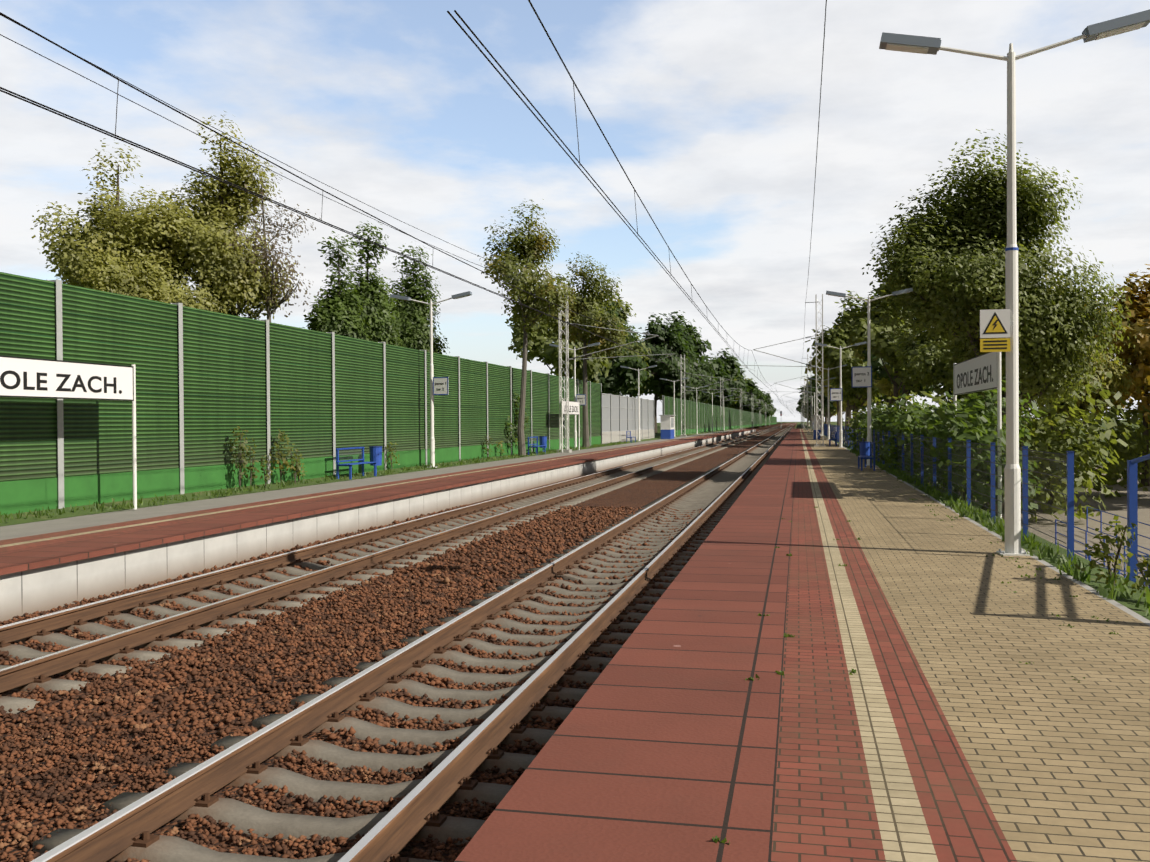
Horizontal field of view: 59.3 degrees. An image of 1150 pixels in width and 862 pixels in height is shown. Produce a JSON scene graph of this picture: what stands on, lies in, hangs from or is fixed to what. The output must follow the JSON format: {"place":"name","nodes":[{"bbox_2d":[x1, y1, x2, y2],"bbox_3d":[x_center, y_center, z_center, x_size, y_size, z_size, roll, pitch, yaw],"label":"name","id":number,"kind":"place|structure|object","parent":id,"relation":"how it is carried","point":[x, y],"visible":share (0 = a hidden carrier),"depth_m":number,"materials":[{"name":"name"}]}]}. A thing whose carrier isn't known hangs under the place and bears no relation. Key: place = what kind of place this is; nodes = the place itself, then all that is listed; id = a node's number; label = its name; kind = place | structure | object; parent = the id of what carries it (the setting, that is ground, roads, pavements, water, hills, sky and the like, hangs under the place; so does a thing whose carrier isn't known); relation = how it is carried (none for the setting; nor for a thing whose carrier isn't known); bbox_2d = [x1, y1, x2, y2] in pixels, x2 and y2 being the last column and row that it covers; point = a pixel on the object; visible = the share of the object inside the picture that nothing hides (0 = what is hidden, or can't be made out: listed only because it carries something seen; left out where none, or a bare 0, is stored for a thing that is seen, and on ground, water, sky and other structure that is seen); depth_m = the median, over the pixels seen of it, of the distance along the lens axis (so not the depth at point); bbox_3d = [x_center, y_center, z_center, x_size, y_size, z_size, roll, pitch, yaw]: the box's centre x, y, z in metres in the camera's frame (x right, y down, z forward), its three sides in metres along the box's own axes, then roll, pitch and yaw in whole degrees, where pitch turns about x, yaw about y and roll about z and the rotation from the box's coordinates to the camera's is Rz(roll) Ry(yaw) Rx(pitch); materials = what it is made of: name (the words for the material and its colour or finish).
{"place":"outdoors","nodes":[
{"label":"outdoors","id":0,"kind":"place"},
{"bbox_2d":[0,429,755,621],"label":"platform paving","id":1,"kind":"structure","parent":0,"point":[46,565],"depth_m":18.96,"materials":[{"name":"red concrete paving slabs"}]},
{"bbox_2d":[0,355,136,509],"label":"station sign","id":2,"kind":"object","parent":1,"relation":"on","point":[22,377],"visible":1,"depth_m":18.75,"materials":[{"name":"white metal"}]},
{"bbox_2d":[561,400,579,451],"bbox_3d":[-0.247,-0.305,60.134,0.076,3.020,4.670,0,0,12],"label":"station sign","id":3,"kind":"object","parent":1,"relation":"on","point":[574,407],"visible":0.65,"depth_m":60.19,"materials":[{"name":"white metal"}]},
{"bbox_2d":[557,286,825,452],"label":"catenary masts","id":4,"kind":"object","parent":1,"relation":"on","point":[567,450],"visible":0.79,"depth_m":67.67,"materials":[{"name":"grey metal"}]},
{"bbox_2d":[659,415,820,439],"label":"timetable shelters","id":5,"kind":"object","parent":1,"relation":"on","point":[667,426],"visible":0.85,"depth_m":102.21,"materials":[{"name":"white paint"}]},
{"bbox_2d":[0,423,796,861],"bbox_3d":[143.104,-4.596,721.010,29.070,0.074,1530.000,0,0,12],"label":"ballast bed","id":6,"kind":"object","parent":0,"point":[646,491],"visible":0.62,"depth_m":8.86,"materials":[{"name":"brown gravel"}]},
{"bbox_2d":[0,427,780,713],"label":"track sleepers","id":7,"kind":"object","parent":6,"relation":"on","point":[21,652],"visible":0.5,"depth_m":14.56,"materials":[{"name":"concrete"}]},
{"bbox_2d":[0,473,642,696],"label":"track fastenings","id":8,"kind":"object","parent":7,"relation":"on","point":[42,678],"visible":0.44,"depth_m":14.86,"materials":[{"name":"metal"}]},
{"bbox_2d":[0,423,790,692],"bbox_3d":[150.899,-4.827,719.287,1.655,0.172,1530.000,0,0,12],"label":"track rails","id":9,"kind":"object","parent":7,"relation":"on","point":[20,674],"visible":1,"depth_m":13.88,"materials":[{"name":"brown"}]},
{"bbox_2d":[32,427,793,861],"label":"track sleepers","id":10,"kind":"structure","parent":6,"relation":"on","point":[244,817],"depth_m":8.35,"materials":[{"name":"concrete"}]},
{"bbox_2d":[30,422,796,861],"bbox_3d":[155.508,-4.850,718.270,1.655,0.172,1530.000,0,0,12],"label":"track rails","id":11,"kind":"structure","parent":10,"relation":"on","point":[398,826],"depth_m":7.33,"materials":[{"name":"brown"}]},
{"bbox_2d":[132,453,768,861],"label":"rail fasteners","id":12,"kind":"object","parent":10,"relation":"on","point":[144,839],"depth_m":8.58,"materials":[{"name":"metal"}]},
{"bbox_2d":[0,0,826,416],"bbox_3d":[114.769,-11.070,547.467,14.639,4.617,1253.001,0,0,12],"label":"catenary wires","id":13,"kind":"object","parent":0,"point":[374,208],"visible":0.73,"depth_m":15.82,"materials":[{"name":"grey metal"}]},
{"bbox_2d":[0,0,1149,422],"label":"sky","id":14,"kind":"structure","parent":0,"point":[709,109],"materials":[{"name":"blue"}]},
{"bbox_2d":[655,422,784,436],"bbox_3d":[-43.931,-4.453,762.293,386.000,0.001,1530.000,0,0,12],"label":"terrain","id":15,"kind":"structure","parent":0,"point":[658,434],"depth_m":217.38,"materials":[{"name":"green plant"}]},
{"bbox_2d":[30,138,171,300],"bbox_3d":[-17.052,-4.757,37.476,5.626,12.441,5.589,0,0,12],"label":"tree","id":16,"kind":"object","parent":15,"relation":"on","point":[64,256],"visible":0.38,"depth_m":36.44,"materials":[{"name":"green plant"}]},
{"bbox_2d":[62,185,241,315],"bbox_3d":[-15.676,-3.821,37.392,6.217,10.547,6.529,-1,1,-44],"label":"tree","id":17,"kind":"object","parent":15,"relation":"on","point":[178,294],"visible":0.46,"depth_m":36.11,"materials":[{"name":"green plant"}]},
{"bbox_2d":[136,111,298,319],"bbox_3d":[-13.843,-5.390,38.741,6.071,13.600,5.535,0,0,12],"label":"tree","id":18,"kind":"object","parent":15,"relation":"on","point":[226,270],"visible":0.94,"depth_m":37.98,"materials":[{"name":"green plant"}]},
{"bbox_2d":[223,158,320,321],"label":"bare tree twigs","id":19,"kind":"object","parent":15,"relation":"on","point":[266,257],"visible":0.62,"depth_m":38.39,"materials":[{"name":"brown plant"}]},
{"bbox_2d":[0,441,627,522],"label":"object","id":20,"kind":"structure","parent":15,"relation":"on","point":[226,492],"depth_m":25.50,"materials":[{"name":"green plant"}]},
{"bbox_2d":[299,231,374,340],"bbox_3d":[-9.321,-3.246,39.977,2.705,9.236,2.695,0,1,37],"label":"poplar tree","id":21,"kind":"object","parent":15,"relation":"on","point":[336,312],"visible":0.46,"depth_m":39.67,"materials":[{"name":"green plant"}]},
{"bbox_2d":[343,221,402,346],"bbox_3d":[-9.004,-3.943,44.184,3.200,10.557,3.339,0,0,12],"label":"poplar tree","id":22,"kind":"object","parent":15,"relation":"on","point":[377,306],"visible":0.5,"depth_m":43.66,"materials":[{"name":"green plant"}]},
{"bbox_2d":[0,424,768,525],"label":"verge grass","id":23,"kind":"structure","parent":15,"relation":"on","point":[68,513],"depth_m":23.94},
{"bbox_2d":[225,426,272,487],"bbox_3d":[-8.435,0.694,26.158,0.631,1.647,1.571,0,0,12],"label":"shrub","id":24,"kind":"object","parent":23,"relation":"on","point":[245,462],"visible":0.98,"depth_m":25.79,"materials":[{"name":"green plant"}]},
{"bbox_2d":[271,429,306,483],"bbox_3d":[-7.932,0.715,28.284,0.764,1.564,1.793,0,0,12],"label":"shrub","id":25,"kind":"object","parent":23,"relation":"on","point":[297,468],"visible":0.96,"depth_m":27.81,"materials":[{"name":"green plant"}]},
{"bbox_2d":[477,199,575,455],"bbox_3d":[-2.461,-5.298,51.341,4.818,13.150,6.003,-1,1,-17],"label":"tree","id":26,"kind":"object","parent":23,"relation":"on","point":[530,249],"visible":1,"depth_m":50.91,"materials":[{"name":"green plant"}]},
{"bbox_2d":[538,252,629,447],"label":"tree","id":27,"kind":"object","parent":23,"relation":"on","point":[587,299],"visible":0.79,"depth_m":66.08,"materials":[{"name":"green plant"}]},
{"bbox_2d":[0,272,776,526],"bbox_3d":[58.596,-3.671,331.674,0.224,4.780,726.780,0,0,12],"label":"noise barrier","id":28,"kind":"object","parent":15,"relation":"on","point":[206,381],"visible":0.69,"depth_m":25.91,"materials":[{"name":"metal"}]},
{"bbox_2d":[505,393,529,448],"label":"creeper wall","id":29,"kind":"structure","parent":28,"relation":"attached to","point":[516,422],"depth_m":51.59,"materials":[{"name":"green plant"}]},
{"bbox_2d":[388,245,449,353],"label":"poplar tree","id":30,"kind":"object","parent":15,"relation":"on","point":[413,316],"visible":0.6,"depth_m":50.87,"materials":[{"name":"green plant"}]},
{"bbox_2d":[504,273,611,382],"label":"tree","id":31,"kind":"object","parent":15,"relation":"on","point":[540,347],"visible":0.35,"depth_m":112.57,"materials":[{"name":"green plant"}]},
{"bbox_2d":[591,361,628,395],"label":"tree","id":32,"kind":"object","parent":15,"relation":"on","point":[618,389],"depth_m":130.54,"materials":[{"name":"green plant"}]},
{"bbox_2d":[580,293,648,395],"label":"tree","id":33,"kind":"object","parent":15,"relation":"on","point":[615,379],"visible":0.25,"depth_m":119.62,"materials":[{"name":"green plant"}]},
{"bbox_2d":[598,286,651,391],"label":"tree","id":34,"kind":"object","parent":15,"relation":"on","point":[622,314],"visible":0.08,"depth_m":136.56,"materials":[{"name":"green plant"}]},
{"bbox_2d":[617,313,651,396],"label":"tree","id":35,"kind":"object","parent":15,"relation":"on","point":[633,391],"visible":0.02,"depth_m":158.45,"materials":[{"name":"green plant"}]},
{"bbox_2d":[629,334,653,397],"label":"tree","id":36,"kind":"object","parent":15,"relation":"on","point":[641,392],"visible":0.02,"depth_m":165.54,"materials":[{"name":"green plant"}]},
{"bbox_2d":[625,312,693,432],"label":"tree","id":37,"kind":"object","parent":15,"relation":"on","point":[655,385],"visible":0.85,"depth_m":145.16,"materials":[{"name":"green plant"}]},
{"bbox_2d":[644,367,695,393],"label":"tree","id":38,"kind":"object","parent":15,"relation":"on","point":[653,370],"depth_m":168.55,"materials":[{"name":"green plant"}]},
{"bbox_2d":[659,312,690,398],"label":"poplar tree","id":39,"kind":"object","parent":15,"relation":"on","point":[679,349],"visible":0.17,"depth_m":149.38,"materials":[{"name":"green plant"}]},
{"bbox_2d":[670,310,695,398],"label":"poplar tree","id":40,"kind":"object","parent":15,"relation":"on","point":[687,364],"depth_m":157.14,"materials":[{"name":"green plant"}]},
{"bbox_2d":[680,322,697,400],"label":"poplar tree","id":41,"kind":"object","parent":15,"relation":"on","point":[690,364],"visible":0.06,"depth_m":165.46,"materials":[{"name":"green plant"}]},
{"bbox_2d":[685,335,701,401],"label":"poplar tree","id":42,"kind":"object","parent":15,"relation":"on","point":[697,383],"visible":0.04,"depth_m":173.00,"materials":[{"name":"green plant"}]},
{"bbox_2d":[677,319,714,398],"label":"tree","id":43,"kind":"object","parent":15,"relation":"on","point":[698,339],"visible":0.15,"depth_m":179.40,"materials":[{"name":"green plant"}]},
{"bbox_2d":[691,350,717,402],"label":"tree","id":44,"kind":"object","parent":15,"relation":"on","point":[706,369],"visible":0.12,"depth_m":195.34,"materials":[{"name":"green plant"}]},
{"bbox_2d":[693,334,718,402],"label":"tree","id":45,"kind":"object","parent":15,"relation":"on","point":[699,348],"visible":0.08,"depth_m":203.84,"materials":[{"name":"green plant"}]},
{"bbox_2d":[704,353,736,406],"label":"tree","id":46,"kind":"object","parent":15,"relation":"on","point":[724,386],"visible":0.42,"depth_m":248.91,"materials":[{"name":"green plant"}]},
{"bbox_2d":[712,348,745,407],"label":"tree","id":47,"kind":"object","parent":15,"relation":"on","point":[730,365],"visible":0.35,"depth_m":275.93,"materials":[{"name":"green plant"}]},
{"bbox_2d":[730,377,743,410],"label":"tree","id":48,"kind":"object","parent":15,"relation":"on","point":[732,406],"visible":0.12,"depth_m":355.03,"materials":[{"name":"green plant"}]},
{"bbox_2d":[731,355,748,384],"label":"tree","id":49,"kind":"object","parent":15,"relation":"on","point":[742,372],"visible":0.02,"depth_m":371.81,"materials":[{"name":"green plant"}]},
{"bbox_2d":[733,376,755,410],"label":"tree","id":50,"kind":"object","parent":15,"relation":"on","point":[745,402],"visible":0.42,"depth_m":323.92,"materials":[{"name":"green plant"}]},
{"bbox_2d":[743,378,764,412],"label":"tree","id":51,"kind":"object","parent":15,"relation":"on","point":[751,391],"visible":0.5,"depth_m":345.66,"materials":[{"name":"green plant"}]},
{"bbox_2d":[752,389,762,412],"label":"tree","id":52,"kind":"object","parent":15,"relation":"on","point":[756,392],"visible":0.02,"depth_m":367.76,"materials":[{"name":"green plant"}]},
{"bbox_2d":[755,390,765,412],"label":"tree","id":53,"kind":"object","parent":15,"relation":"on","point":[758,395],"visible":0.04,"depth_m":389.60,"materials":[{"name":"green plant"}]},
{"bbox_2d":[757,392,771,418],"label":"tree","id":54,"kind":"object","parent":15,"relation":"on","point":[761,398],"visible":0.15,"depth_m":431.54,"materials":[{"name":"green plant"}]},
{"bbox_2d":[761,392,772,418],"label":"tree","id":55,"kind":"object","parent":15,"relation":"on","point":[763,395],"visible":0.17,"depth_m":453.19,"materials":[{"name":"green plant"}]},
{"bbox_2d":[765,395,774,414],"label":"tree","id":56,"kind":"object","parent":15,"relation":"on","point":[768,399],"visible":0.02,"depth_m":517.95,"materials":[{"name":"green plant"}]},
{"bbox_2d":[766,393,775,414],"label":"tree","id":57,"kind":"object","parent":15,"relation":"on","point":[768,395],"visible":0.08,"depth_m":561.00,"materials":[{"name":"green plant"}]},
{"bbox_2d":[454,429,1149,861],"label":"platform paving","id":58,"kind":"structure","parent":0,"point":[944,723],"depth_m":6.05,"materials":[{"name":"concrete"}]},
{"bbox_2d":[336,431,874,478],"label":"benches and bins","id":59,"kind":"object","parent":58,"relation":"on","point":[866,452],"visible":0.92,"depth_m":33.97,"materials":[{"name":"blue metal"}]},
{"bbox_2d":[390,9,1149,555],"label":"street lamps","id":60,"kind":"object","parent":58,"relation":"on","point":[932,45],"visible":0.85,"depth_m":12.88,"materials":[{"name":"grey metal"}]},
{"bbox_2d":[433,366,871,404],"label":"platform signs","id":61,"kind":"object","parent":60,"relation":"on","point":[861,376],"visible":1,"depth_m":38.82,"materials":[{"name":"white metal"}]},
{"bbox_2d":[980,309,1012,351],"bbox_3d":[5.375,-1.279,12.882,0.402,0.540,0.037,0,0,9],"label":"warning sign","id":62,"kind":"object","parent":60,"relation":"attached to","point":[995,323],"visible":0.98,"depth_m":12.88,"materials":[{"name":"yellow"}]},
{"bbox_2d":[712,448,1149,843],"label":"platform weeds","id":63,"kind":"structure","parent":58,"relation":"on","point":[957,506],"depth_m":12.95,"materials":[{"name":"green plant"}]},
{"bbox_2d":[785,420,1142,469],"bbox_3d":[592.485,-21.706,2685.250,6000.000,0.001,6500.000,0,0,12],"label":"ground","id":64,"kind":"structure","parent":0,"point":[798,426],"depth_m":725.63,"materials":[{"name":"green plant"}]},
{"bbox_2d":[802,423,1149,619],"bbox_3d":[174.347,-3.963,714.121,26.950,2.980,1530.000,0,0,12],"label":"embankment grass","id":65,"kind":"structure","parent":64,"relation":"on","point":[1116,505],"depth_m":42.53,"materials":[{"name":"grass"}]},
{"bbox_2d":[796,406,809,424],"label":"tree","id":66,"kind":"object","parent":65,"relation":"on","point":[798,409],"visible":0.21,"depth_m":526.83,"materials":[{"name":"green plant"}]},
{"bbox_2d":[797,399,810,426],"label":"tree","id":67,"kind":"object","parent":65,"relation":"on","point":[799,403],"visible":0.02,"depth_m":398.32,"materials":[{"name":"green plant"}]},
{"bbox_2d":[799,381,818,414],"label":"tree","id":68,"kind":"object","parent":65,"relation":"on","point":[807,411],"visible":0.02,"depth_m":332.52,"materials":[{"name":"green plant"}]},
{"bbox_2d":[797,374,824,416],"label":"tree","id":69,"kind":"object","parent":65,"relation":"on","point":[808,402],"visible":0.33,"depth_m":290.97,"materials":[{"name":"green plant"}]},
{"bbox_2d":[804,360,839,424],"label":"tree","id":70,"kind":"object","parent":65,"relation":"on","point":[810,369],"visible":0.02,"depth_m":205.37,"materials":[{"name":"green plant"}]},
{"bbox_2d":[808,382,836,423],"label":"tree","id":71,"kind":"object","parent":65,"relation":"on","point":[825,402],"visible":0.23,"depth_m":277.81,"materials":[{"name":"green plant"}]},
{"bbox_2d":[817,375,846,425],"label":"tree","id":72,"kind":"object","parent":65,"relation":"on","point":[846,404],"visible":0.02,"depth_m":233.61,"materials":[{"name":"green plant"}]},
{"bbox_2d":[812,363,851,429],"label":"tree","id":73,"kind":"object","parent":65,"relation":"on","point":[814,371],"depth_m":171.38,"materials":[{"name":"green plant"}]},
{"bbox_2d":[833,401,845,423],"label":"tree","id":74,"kind":"object","parent":65,"relation":"on","point":[843,407],"visible":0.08,"depth_m":249.28,"materials":[{"name":"green plant"}]},
{"bbox_2d":[810,317,873,442],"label":"tree","id":75,"kind":"object","parent":65,"relation":"on","point":[848,406],"depth_m":156.33,"materials":[{"name":"green plant"}]},
{"bbox_2d":[823,348,860,406],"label":"tree","id":76,"kind":"object","parent":65,"relation":"on","point":[835,381],"visible":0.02,"depth_m":140.46,"materials":[{"name":"green plant"}]},
{"bbox_2d":[805,290,884,425],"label":"tree","id":77,"kind":"object","parent":65,"relation":"on","point":[835,336],"visible":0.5,"depth_m":117.59,"materials":[{"name":"green plant"}]},
{"bbox_2d":[830,383,875,420],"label":"tree","id":78,"kind":"object","parent":65,"relation":"on","point":[872,404],"visible":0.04,"depth_m":186.94,"materials":[{"name":"green plant"}]},
{"bbox_2d":[873,394,900,406],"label":"tree","id":79,"kind":"object","parent":65,"relation":"on","point":[883,397],"depth_m":126.11,"materials":[{"name":"green plant"}]},
{"bbox_2d":[843,262,932,408],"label":"tree","id":80,"kind":"object","parent":65,"relation":"on","point":[882,347],"visible":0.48,"depth_m":89.95,"materials":[{"name":"green plant"}]},
{"bbox_2d":[859,307,939,406],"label":"tree","id":81,"kind":"object","parent":65,"relation":"on","point":[877,365],"visible":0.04,"depth_m":98.98,"materials":[{"name":"green plant"}]},
{"bbox_2d":[845,377,1046,516],"bbox_3d":[13.098,0.242,40.114,3.027,3.352,40.276,0,0,12],"label":"hedge","id":82,"kind":"object","parent":65,"relation":"on","point":[975,421],"visible":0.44,"depth_m":24.64,"materials":[{"name":"green plant"}]},
{"bbox_2d":[890,323,1001,409],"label":"tree","id":83,"kind":"object","parent":65,"relation":"on","point":[922,356],"visible":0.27,"depth_m":66.50,"materials":[{"name":"green plant"}]},
{"bbox_2d":[820,423,1073,565],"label":"platform fence","id":84,"kind":"object","parent":65,"relation":"on","point":[1058,460],"visible":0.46,"depth_m":17.26,"materials":[{"name":"blue metal"}]},
{"bbox_2d":[953,352,1001,518],"bbox_3d":[9.503,0.139,24.037,0.076,3.840,6.170,0,0,12],"label":"station sign","id":85,"kind":"object","parent":65,"relation":"on","point":[982,372],"visible":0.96,"depth_m":22.67,"materials":[{"name":"white metal"}]},
{"bbox_2d":[862,129,1136,519],"bbox_3d":[16.642,-4.048,39.916,9.812,15.815,8.974,0,0,12],"label":"tree","id":86,"kind":"object","parent":65,"relation":"on","point":[949,268],"visible":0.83,"depth_m":38.72,"materials":[{"name":"green plant"}]},
{"bbox_2d":[1033,266,1138,504],"bbox_3d":[25.083,-2.336,53.494,7.874,12.934,7.644,0,1,37],"label":"tree","id":87,"kind":"object","parent":65,"relation":"on","point":[1119,373],"visible":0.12,"depth_m":52.33,"materials":[{"name":"green plant"}]},
{"bbox_2d":[1085,305,1131,443],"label":"tree","id":88,"kind":"object","parent":65,"relation":"on","point":[1116,403],"visible":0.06,"depth_m":93.89,"materials":[{"name":"green plant"}]},
{"bbox_2d":[1074,515,1149,596],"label":"fence weed","id":89,"kind":"object","parent":65,"relation":"on","point":[1099,554],"visible":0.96,"depth_m":10.49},
{"bbox_2d":[1085,264,1149,485],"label":"tree","id":90,"kind":"object","parent":65,"relation":"on","point":[1138,307],"visible":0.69,"depth_m":69.98,"materials":[{"name":"orange plant"}]},
{"bbox_2d":[1140,319,1149,346],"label":"tree","id":91,"kind":"object","parent":65,"relation":"on","point":[1145,331],"visible":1,"depth_m":53.41,"materials":[{"name":"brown plant"}]},
{"bbox_2d":[838,372,1130,524],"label":"bushes","id":92,"kind":"object","parent":64,"relation":"on","point":[1043,438],"visible":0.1,"depth_m":45.79,"materials":[{"name":"green plant"}]},
{"bbox_2d":[850,298,921,405],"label":"tree","id":93,"kind":"object","parent":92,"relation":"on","point":[885,386],"visible":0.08,"depth_m":107.76,"materials":[{"name":"green plant"}]},
{"bbox_2d":[1021,398,1149,497],"bbox_3d":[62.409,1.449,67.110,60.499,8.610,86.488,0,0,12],"label":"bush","id":94,"kind":"object","parent":64,"relation":"on","point":[1136,442],"visible":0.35,"depth_m":61.81,"materials":[{"name":"green plant"}]},
{"bbox_2d":[1055,454,1149,586],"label":"ramp railings","id":95,"kind":"object","parent":64,"relation":"on","point":[1132,503],"visible":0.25,"depth_m":12.36,"materials":[{"name":"blue metal"}]}
]}

